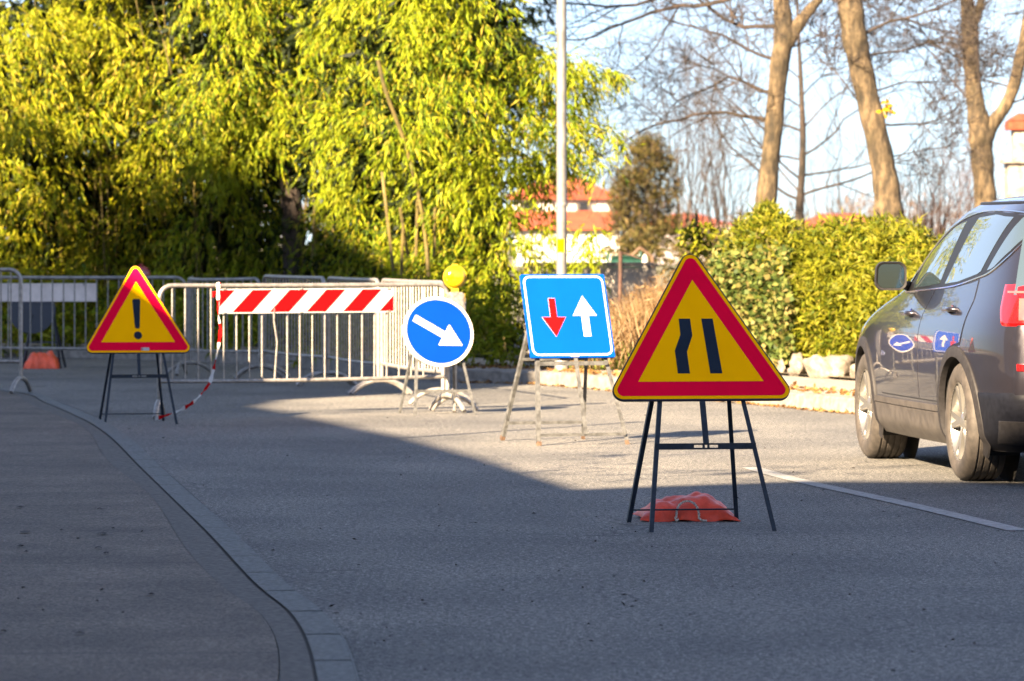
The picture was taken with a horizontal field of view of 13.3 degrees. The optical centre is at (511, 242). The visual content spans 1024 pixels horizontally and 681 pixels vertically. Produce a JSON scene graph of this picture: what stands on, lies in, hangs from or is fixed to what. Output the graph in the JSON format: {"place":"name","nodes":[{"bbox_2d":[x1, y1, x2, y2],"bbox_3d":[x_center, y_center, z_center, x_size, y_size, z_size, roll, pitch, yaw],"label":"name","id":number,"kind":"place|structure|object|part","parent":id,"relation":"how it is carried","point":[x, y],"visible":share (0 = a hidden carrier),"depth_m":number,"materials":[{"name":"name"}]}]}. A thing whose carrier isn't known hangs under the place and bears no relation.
{"place":"outdoors","nodes":[
{"label":"outdoors","id":0,"kind":"place"},
{"bbox_2d":[0,391,278,680],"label":"pavement","id":1,"kind":"structure","parent":0,"point":[191,619],"depth_m":18.25,"materials":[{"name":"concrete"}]},
{"bbox_2d":[0,268,31,393],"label":"crowd barrier","id":2,"kind":"object","parent":1,"relation":"on","point":[20,362],"visible":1,"depth_m":41.51,"materials":[{"name":"metal"}]},
{"bbox_2d":[57,247,704,315],"bbox_3d":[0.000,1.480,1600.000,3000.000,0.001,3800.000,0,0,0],"label":"ground","id":3,"kind":"structure","parent":0,"point":[659,269],"depth_m":226.12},
{"bbox_2d":[6,180,956,257],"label":"distant woods","id":4,"kind":"object","parent":3,"relation":"on","point":[864,205],"visible":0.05,"depth_m":427.44,"materials":[{"name":"plant"}]},
{"bbox_2d":[547,11,697,255],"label":"bare shrub","id":5,"kind":"object","parent":3,"relation":"on","point":[625,136],"visible":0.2,"depth_m":120.12,"materials":[{"name":"brown plant"}]},
{"bbox_2d":[595,126,690,261],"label":"brown conifer","id":6,"kind":"object","parent":3,"relation":"on","point":[623,207],"visible":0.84,"depth_m":114.61,"materials":[{"name":"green plant"}]},
{"bbox_2d":[589,217,732,284],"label":"garden shrubs","id":7,"kind":"object","parent":3,"relation":"on","point":[648,239],"visible":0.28,"depth_m":89.89,"materials":[{"name":"brown plant"}]},
{"bbox_2d":[637,2,794,249],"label":"bare shrub","id":8,"kind":"object","parent":3,"relation":"on","point":[723,203],"visible":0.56,"depth_m":94.98,"materials":[{"name":"brown plant"}]},
{"bbox_2d":[603,0,837,253],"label":"bare shrub","id":9,"kind":"object","parent":3,"relation":"on","point":[690,197],"visible":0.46,"depth_m":119.91,"materials":[{"name":"brown plant"}]},
{"bbox_2d":[748,76,883,232],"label":"bare shrub","id":10,"kind":"object","parent":3,"relation":"on","point":[832,199],"visible":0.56,"depth_m":110.00,"materials":[{"name":"brown plant"}]},
{"bbox_2d":[900,90,1019,233],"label":"bare shrub","id":11,"kind":"object","parent":3,"relation":"on","point":[969,195],"visible":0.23,"depth_m":89.95,"materials":[{"name":"brown plant"}]},
{"bbox_2d":[4,316,850,377],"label":"verge","id":12,"kind":"structure","parent":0,"point":[527,355],"depth_m":54.89,"materials":[{"name":"soil"}]},
{"bbox_2d":[0,0,78,342],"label":"bamboo","id":13,"kind":"object","parent":12,"relation":"on","point":[9,96],"visible":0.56,"depth_m":57.56,"materials":[{"name":"green plant"}]},
{"bbox_2d":[0,0,145,343],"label":"bamboo","id":14,"kind":"object","parent":12,"relation":"on","point":[55,218],"visible":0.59,"depth_m":58.25,"materials":[{"name":"green plant"}]},
{"bbox_2d":[50,0,231,344],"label":"bamboo","id":15,"kind":"object","parent":12,"relation":"on","point":[144,66],"visible":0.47,"depth_m":58.16,"materials":[{"name":"green plant"}]},
{"bbox_2d":[126,0,317,346],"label":"bamboo","id":16,"kind":"object","parent":12,"relation":"on","point":[230,23],"visible":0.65,"depth_m":56.52,"materials":[{"name":"green plant"}]},
{"bbox_2d":[201,1,329,347],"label":"ivied tree","id":17,"kind":"object","parent":12,"relation":"on","point":[288,208],"visible":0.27,"depth_m":56.50,"materials":[{"name":"green plant"}]},
{"bbox_2d":[218,0,403,350],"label":"bamboo","id":18,"kind":"object","parent":12,"relation":"on","point":[309,40],"visible":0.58,"depth_m":54.75,"materials":[{"name":"green plant"}]},
{"bbox_2d":[308,0,512,355],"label":"bamboo","id":19,"kind":"object","parent":12,"relation":"on","point":[386,158],"visible":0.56,"depth_m":51.37,"materials":[{"name":"green plant"}]},
{"bbox_2d":[377,0,644,360],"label":"bamboo","id":20,"kind":"object","parent":12,"relation":"on","point":[490,223],"visible":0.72,"depth_m":50.16,"materials":[{"name":"green plant"}]},
{"bbox_2d":[474,0,556,335],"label":"evergreen tree","id":21,"kind":"object","parent":12,"relation":"on","point":[534,23],"visible":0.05,"depth_m":60.75,"materials":[{"name":"green plant"}]},
{"bbox_2d":[522,262,657,362],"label":"garden wall","id":22,"kind":"structure","parent":12,"relation":"on","point":[634,272],"depth_m":52.00,"materials":[{"name":"beige paint"}]},
{"bbox_2d":[569,341,633,369],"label":"green grass","id":23,"kind":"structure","parent":12,"relation":"on","point":[615,366],"depth_m":45.64,"materials":[{"name":"green plant"}]},
{"bbox_2d":[607,251,642,261],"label":"fence","id":24,"kind":"object","parent":12,"relation":"on","point":[625,258],"visible":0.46,"depth_m":77.99,"materials":[{"name":"green"}]},
{"bbox_2d":[609,251,646,311],"bbox_3d":[1.199,0.707,49.000,0.603,1.227,0.044,0,0,0],"label":"fence post","id":25,"kind":"object","parent":12,"relation":"on","point":[619,273],"visible":0.47,"depth_m":48.98,"materials":[{"name":"brown wood"}]},
{"bbox_2d":[571,270,716,369],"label":"dry grass","id":26,"kind":"structure","parent":12,"relation":"on","point":[629,323],"depth_m":45.82,"materials":[{"name":"beige plant"}]},
{"bbox_2d":[631,246,656,287],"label":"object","id":27,"kind":"structure","parent":12,"relation":"on","point":[644,251],"depth_m":79.97,"materials":[{"name":"metal"}]},
{"bbox_2d":[510,0,961,220],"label":"bare tree","id":28,"kind":"object","parent":12,"relation":"on","point":[768,175],"visible":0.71,"depth_m":61.96,"materials":[{"name":"brown plant"}]},
{"bbox_2d":[705,223,801,375],"bbox_3d":[2.520,0.611,45.769,0.920,1.651,3.623,0,0,-18],"label":"ivy bush","id":29,"kind":"object","parent":12,"relation":"on","point":[738,281],"visible":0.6,"depth_m":44.80,"materials":[{"name":"green plant"}]},
{"bbox_2d":[777,358,786,375],"bbox_3d":[2.729,1.253,44.462,0.093,0.174,0.685,0,0,0],"label":"rock","id":30,"kind":"object","parent":12,"relation":"on","point":[781,366],"visible":0.82,"depth_m":44.27,"materials":[{"name":"stone"}]},
{"bbox_2d":[787,352,806,376],"bbox_3d":[2.841,1.216,43.792,0.206,0.249,0.657,0,0,0],"label":"rock","id":31,"kind":"object","parent":12,"relation":"on","point":[797,368],"visible":0.79,"depth_m":43.60,"materials":[{"name":"stone"}]},
{"bbox_2d":[626,0,1021,232],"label":"bare tree","id":32,"kind":"object","parent":12,"relation":"on","point":[799,199],"visible":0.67,"depth_m":69.97,"materials":[{"name":"brown plant"}]},
{"bbox_2d":[709,194,943,376],"bbox_3d":[3.345,0.475,43.635,1.015,1.982,7.195,0,0,-18],"label":"hedge","id":33,"kind":"object","parent":12,"relation":"on","point":[843,299],"visible":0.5,"depth_m":43.44,"materials":[{"name":"green plant"}]},
{"bbox_2d":[802,354,854,379],"bbox_3d":[3.100,1.215,43.050,0.521,0.249,0.556,0,0,0],"label":"rock","id":34,"kind":"object","parent":12,"relation":"on","point":[816,366],"visible":0.81,"depth_m":42.83,"materials":[{"name":"stone"}]},
{"bbox_2d":[850,364,854,380],"bbox_3d":[3.448,1.206,42.276,0.417,0.268,0.624,0,0,0],"label":"rock","id":35,"kind":"object","parent":12,"relation":"on","point":[852,371],"visible":0.1,"depth_m":42.17,"materials":[{"name":"stone"}]},
{"bbox_2d":[729,0,1023,225],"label":"bare tree","id":36,"kind":"object","parent":12,"relation":"on","point":[881,156],"visible":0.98,"depth_m":56.89,"materials":[{"name":"brown plant"}]},
{"bbox_2d":[875,97,896,118],"bbox_3d":[4.837,-1.730,56.595,0.226,0.305,0.254,0,0,-29],"label":"leaf tuft","id":37,"kind":"object","parent":36,"relation":"attached to","point":[887,108],"visible":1,"depth_m":56.58,"materials":[{"name":"yellow plant"}]},
{"bbox_2d":[819,91,989,241],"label":"bare shrub","id":38,"kind":"object","parent":12,"relation":"on","point":[930,211],"visible":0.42,"depth_m":71.95,"materials":[{"name":"brown plant"}]},
{"bbox_2d":[826,0,1023,207],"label":"bare tree","id":39,"kind":"object","parent":12,"relation":"on","point":[984,186],"visible":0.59,"depth_m":63.92,"materials":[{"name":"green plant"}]},
{"bbox_2d":[864,95,1018,250],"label":"bare shrub","id":40,"kind":"object","parent":12,"relation":"on","point":[940,224],"visible":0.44,"depth_m":65.80,"materials":[{"name":"brown plant"}]},
{"bbox_2d":[999,113,1023,197],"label":"plastered pillar","id":41,"kind":"structure","parent":12,"relation":"on","point":[1014,181],"depth_m":74.00,"materials":[{"name":"beige paint"}]},
{"bbox_2d":[2,343,854,396],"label":"pavement","id":42,"kind":"structure","parent":0,"point":[848,385],"depth_m":43.22,"materials":[{"name":"grey concrete"}]},
{"bbox_2d":[2,263,547,367],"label":"shrubs","id":43,"kind":"object","parent":42,"relation":"on","point":[495,322],"visible":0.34,"depth_m":51.50,"materials":[{"name":"green plant"}]},
{"bbox_2d":[554,0,568,369],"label":"street lamp","id":44,"kind":"object","parent":42,"relation":"on","point":[561,220],"visible":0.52,"depth_m":45.62,"materials":[{"name":"metal"}]},
{"bbox_2d":[0,357,1023,680],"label":"road","id":45,"kind":"structure","parent":0,"point":[472,485],"depth_m":22.02,"materials":[{"name":"grey asphalt"}]},
{"bbox_2d":[9,301,65,367],"bbox_3d":[-5.499,0.990,50.971,0.643,0.927,0.377,0,0,0],"label":"round sign","id":46,"kind":"object","parent":45,"relation":"on","point":[36,316],"visible":0.7,"depth_m":50.89,"materials":[{"name":"grey metal"}]},
{"bbox_2d":[23,351,59,368],"bbox_3d":[-5.421,1.347,50.796,0.400,0.205,0.399,0,0,0],"label":"sandbag","id":47,"kind":"object","parent":45,"relation":"on","point":[47,360],"visible":1,"depth_m":50.65,"materials":[{"name":"red plastic"}]},
{"bbox_2d":[2,276,187,375],"bbox_3d":[-4.725,0.904,48.140,2.370,1.086,0.607,0,0,5],"label":"crowd barrier","id":48,"kind":"object","parent":45,"relation":"on","point":[181,279],"visible":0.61,"depth_m":48.14,"materials":[{"name":"grey metal"}]},
{"bbox_2d":[2,283,95,300],"bbox_3d":[-5.197,0.542,48.270,1.290,0.205,0.038,0,0,0],"label":"pale plate","id":49,"kind":"object","parent":48,"relation":"attached to","point":[58,291],"visible":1,"depth_m":48.28,"materials":[{"name":"metal"}]},
{"bbox_2d":[138,264,150,280],"bbox_3d":[-4.070,0.426,48.246,0.214,0.381,0.109,0,0,0],"label":"warning lamp","id":50,"kind":"object","parent":48,"relation":"attached to","point":[145,269],"visible":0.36,"depth_m":48.22,"materials":[{"name":"red plastic"}]},
{"bbox_2d":[86,266,189,423],"bbox_3d":[-3.027,0.822,35.431,0.835,1.269,0.733,0,0,-11],"label":"triangular sign","id":51,"kind":"object","parent":45,"relation":"on","point":[137,319],"visible":0.96,"depth_m":35.32,"materials":[{"name":"yellow metal"}]},
{"bbox_2d":[1,391,313,680],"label":"kerb bedding","id":52,"kind":"object","parent":45,"relation":"on","point":[210,557],"visible":0.99,"depth_m":19.62,"materials":[{"name":"grey concrete"}]},
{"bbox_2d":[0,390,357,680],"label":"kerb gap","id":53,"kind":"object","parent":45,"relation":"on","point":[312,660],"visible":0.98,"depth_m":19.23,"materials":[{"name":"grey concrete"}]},
{"bbox_2d":[0,389,358,680],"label":"kerb","id":54,"kind":"structure","parent":45,"relation":"on","point":[321,629],"depth_m":19.04,"materials":[{"name":"concrete"}]},
{"bbox_2d":[164,276,283,378],"bbox_3d":[-3.103,0.907,47.323,0.607,1.081,1.706,0,0,-31],"label":"crowd barrier","id":55,"kind":"object","parent":45,"relation":"on","point":[190,315],"visible":0.84,"depth_m":47.05,"materials":[{"name":"grey metal"}]},
{"bbox_2d":[238,274,352,385],"bbox_3d":[-2.267,0.892,45.581,0.607,1.112,2.607,0,0,-17],"label":"crowd barrier","id":56,"kind":"object","parent":45,"relation":"on","point":[289,277],"visible":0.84,"depth_m":45.76,"materials":[{"name":"metal"}]},
{"bbox_2d":[153,282,465,419],"bbox_3d":[-1.806,0.892,36.944,2.942,1.112,0.610,0,0,-30],"label":"crowd barrier","id":57,"kind":"object","parent":45,"relation":"on","point":[446,376],"visible":0.88,"depth_m":36.91,"materials":[{"name":"metal"}]},
{"bbox_2d":[155,282,221,419],"bbox_3d":[-2.610,0.873,35.584,0.069,1.101,0.768,0,0,37],"label":"barrier tape","id":58,"kind":"object","parent":57,"relation":"hanging from","point":[192,402],"visible":1,"depth_m":35.81,"materials":[{"name":"plastic"}]},
{"bbox_2d":[219,287,393,313],"bbox_3d":[-1.718,0.485,36.962,1.661,0.219,0.018,0,0,-30],"label":"striped board","id":59,"kind":"object","parent":57,"relation":"attached to","point":[316,300],"visible":0.98,"depth_m":36.96,"materials":[{"name":"metal"}]},
{"bbox_2d":[300,276,408,394],"bbox_3d":[-1.562,0.892,43.089,0.607,1.112,2.637,0,0,-13],"label":"crowd barrier","id":60,"kind":"object","parent":45,"relation":"on","point":[328,330],"visible":0.74,"depth_m":43.02,"materials":[{"name":"metal"}]},
{"bbox_2d":[351,278,474,404],"bbox_3d":[-0.924,0.892,40.486,0.607,1.112,2.790,0,0,-13],"label":"crowd barrier","id":61,"kind":"object","parent":45,"relation":"on","point":[441,370],"visible":0.61,"depth_m":40.92,"materials":[{"name":"metal"}]},
{"bbox_2d":[2,346,854,413],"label":"kerb","id":62,"kind":"structure","parent":45,"relation":"on","point":[827,402],"depth_m":45.60,"materials":[{"name":"concrete"}]},
{"bbox_2d":[398,297,475,415],"bbox_3d":[-0.643,0.958,37.249,0.616,0.999,0.546,0,0,-18],"label":"round sign","id":63,"kind":"object","parent":45,"relation":"on","point":[437,331],"visible":1,"depth_m":37.17,"materials":[{"name":"blue metal"}]},
{"bbox_2d":[431,363,478,412],"bbox_3d":[-0.490,0.999,37.647,0.409,0.898,0.358,0,0,0],"label":"lamp stand","id":64,"kind":"object","parent":45,"relation":"on","point":[442,400],"visible":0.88,"depth_m":37.73,"materials":[{"name":"metal"}]},
{"bbox_2d":[443,264,466,311],"bbox_3d":[-0.490,0.389,37.691,0.204,0.413,0.105,0,0,-8],"label":"warning lamp","id":65,"kind":"object","parent":64,"relation":"attached to","point":[454,276],"visible":0.95,"depth_m":37.65,"materials":[{"name":"yellow plastic"}]},
{"bbox_2d":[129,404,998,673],"bbox_3d":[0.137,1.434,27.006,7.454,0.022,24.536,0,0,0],"label":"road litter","id":66,"kind":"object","parent":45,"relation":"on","point":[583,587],"visible":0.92,"depth_m":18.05,"materials":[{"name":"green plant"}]},
{"bbox_2d":[500,274,629,445],"bbox_3d":[0.367,0.845,31.949,0.700,1.233,0.910,0,0,-19],"label":"square sign","id":67,"kind":"object","parent":45,"relation":"on","point":[567,319],"visible":1,"depth_m":31.83,"materials":[{"name":"blue metal"}]},
{"bbox_2d":[457,362,854,413],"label":"fallen leaves","id":68,"kind":"object","parent":45,"relation":"on","point":[833,390],"visible":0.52,"depth_m":43.54,"materials":[{"name":"brown plant"}]},
{"bbox_2d":[633,491,739,521],"bbox_3d":[0.914,1.378,23.079,0.522,0.146,0.493,0,0,-3],"label":"sandbag","id":69,"kind":"object","parent":45,"relation":"on","point":[696,500],"visible":0.94,"depth_m":22.90,"materials":[{"name":"plastic"}]},
{"bbox_2d":[612,254,789,531],"bbox_3d":[0.947,0.760,22.478,0.918,1.400,0.806,0,0,-9],"label":"triangular sign","id":70,"kind":"object","parent":45,"relation":"on","point":[697,341],"visible":1,"depth_m":22.44,"materials":[{"name":"yellow metal"}]},
{"bbox_2d":[742,467,1023,529],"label":"road marking","id":71,"kind":"object","parent":45,"relation":"on","point":[906,503],"visible":0.97,"depth_m":24.68,"materials":[{"name":"paint"}]},
{"bbox_2d":[855,196,1023,481],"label":"parked car","id":72,"kind":"object","parent":45,"relation":"on","point":[939,356],"visible":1,"depth_m":27.03,"materials":[{"name":"paint"}]},
{"bbox_3d":[2.533,0.639,28.269,0.146,0.697,1.266,0,0,-7],"label":"door","id":73,"kind":"part","parent":72,"relation":"part of","materials":[{"name":"paint"}]},
{"bbox_3d":[2.695,0.077,27.882,0.144,0.423,0.844,0,0,-12],"label":"window","id":74,"kind":"part","parent":72,"relation":"part of","materials":[{"name":"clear glass"}]},
{"bbox_3d":[2.682,0.604,27.189,0.135,0.767,1.127,0,0,-10],"label":"door","id":75,"kind":"part","parent":72,"relation":"part of","materials":[{"name":"paint"}]},
{"bbox_3d":[2.863,0.042,26.989,0.160,0.427,0.976,0,0,-11],"label":"window","id":76,"kind":"part","parent":72,"relation":"part of","materials":[{"name":"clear glass"}]},
{"bbox_3d":[2.985,0.007,26.424,0.394,0.321,0.110,0,0,41],"label":"window","id":77,"kind":"part","parent":72,"relation":"part of","materials":[{"name":"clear glass"}]},
{"bbox_3d":[3.697,0.100,26.227,1.468,0.420,0.348,0,0,-7],"label":"rear window","id":78,"kind":"part","parent":72,"relation":"part of","materials":[{"name":"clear glass"}]},
{"bbox_2d":[0,0,1023,244],"label":"sky","id":79,"kind":"structure","parent":0,"point":[812,106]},
{"bbox_2d":[507,174,619,265],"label":"house","id":80,"kind":"structure","parent":0,"point":[576,218],"depth_m":277.49,"materials":[{"name":"tile"}]},
{"bbox_2d":[576,203,591,209],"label":"window","id":81,"kind":"structure","parent":80,"relation":"in","point":[581,205],"depth_m":279.91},
{"bbox_2d":[641,213,722,263],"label":"house","id":82,"kind":"structure","parent":0,"point":[668,254],"depth_m":300.00,"materials":[{"name":"tile"}]},
{"bbox_2d":[805,213,868,231],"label":"house","id":83,"kind":"structure","parent":0,"point":[814,222],"depth_m":171.90,"materials":[{"name":"tile"}]}
]}

